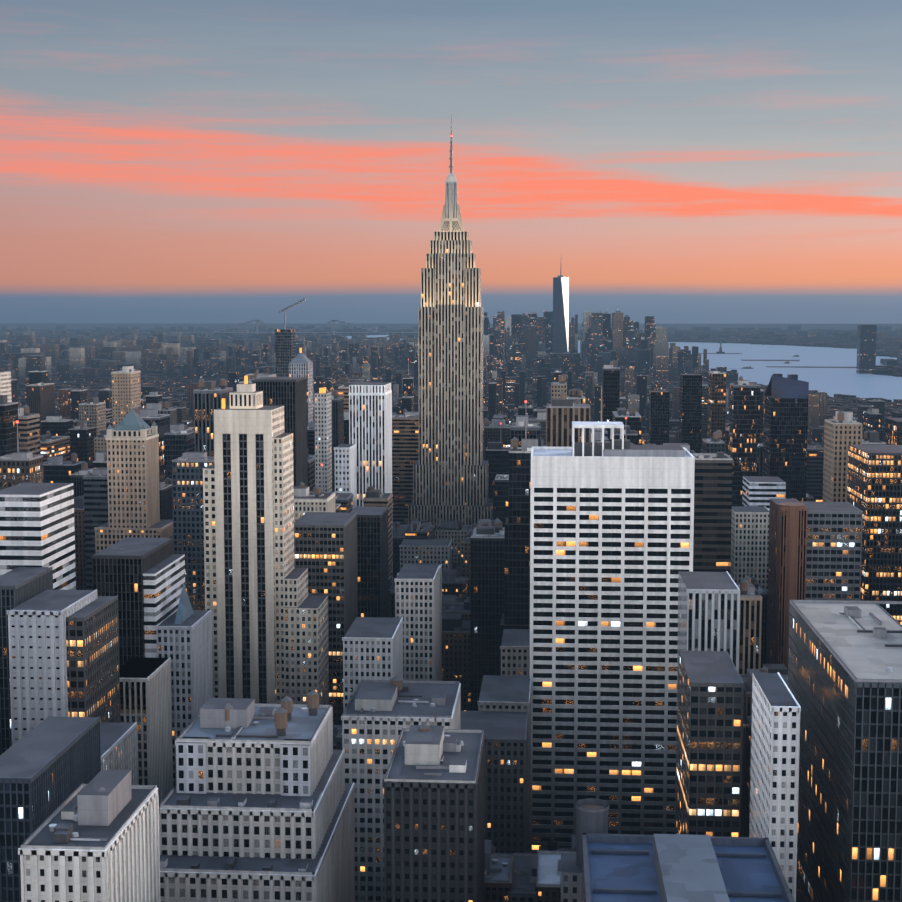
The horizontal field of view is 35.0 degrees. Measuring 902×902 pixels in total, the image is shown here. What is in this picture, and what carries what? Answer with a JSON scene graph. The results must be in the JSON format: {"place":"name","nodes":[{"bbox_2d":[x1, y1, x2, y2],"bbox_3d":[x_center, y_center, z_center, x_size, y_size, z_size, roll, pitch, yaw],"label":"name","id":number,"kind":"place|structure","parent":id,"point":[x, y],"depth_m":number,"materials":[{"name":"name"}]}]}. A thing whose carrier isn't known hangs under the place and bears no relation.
{"place":"outdoors","nodes":[
{"label":"outdoors","id":0,"kind":"place"},
{"bbox_2d":[0,323,492,329],"bbox_3d":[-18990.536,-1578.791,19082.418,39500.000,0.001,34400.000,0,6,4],"label":"distant land","id":1,"kind":"structure","parent":0,"point":[50,326],"depth_m":29601.44,"materials":[{"name":"grey"}]},
{"bbox_2d":[0,0,901,323],"label":"sky","id":2,"kind":"structure","parent":0,"point":[162,161],"materials":[{"name":"orange"}]},
{"bbox_2d":[0,113,901,901],"bbox_3d":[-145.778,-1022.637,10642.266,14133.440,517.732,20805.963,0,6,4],"label":"city buildings","id":3,"kind":"structure","parent":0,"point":[452,597],"depth_m":644.12,"materials":[{"name":"grey concrete"}]},
{"bbox_2d":[346,335,901,401],"bbox_3d":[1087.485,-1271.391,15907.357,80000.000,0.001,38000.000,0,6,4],"label":"water","id":4,"kind":"structure","parent":0,"point":[830,382],"depth_m":7204.63,"materials":[{"name":"blue liquid"}]},
{"bbox_2d":[402,324,901,375],"bbox_3d":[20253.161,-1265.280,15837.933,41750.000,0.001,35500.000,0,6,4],"label":"distant shoreline","id":5,"kind":"structure","parent":0,"point":[785,326],"depth_m":27456.22,"materials":[{"name":"grey"}]},
{"bbox_2d":[742,360,798,360],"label":"ellis island","id":6,"kind":"structure","parent":0,"point":[770,360],"depth_m":7939.71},
{"bbox_2d":[766,366,856,367],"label":"piers","id":7,"kind":"structure","parent":0,"point":[808,367],"depth_m":6926.10,"materials":[{"name":"grey"}]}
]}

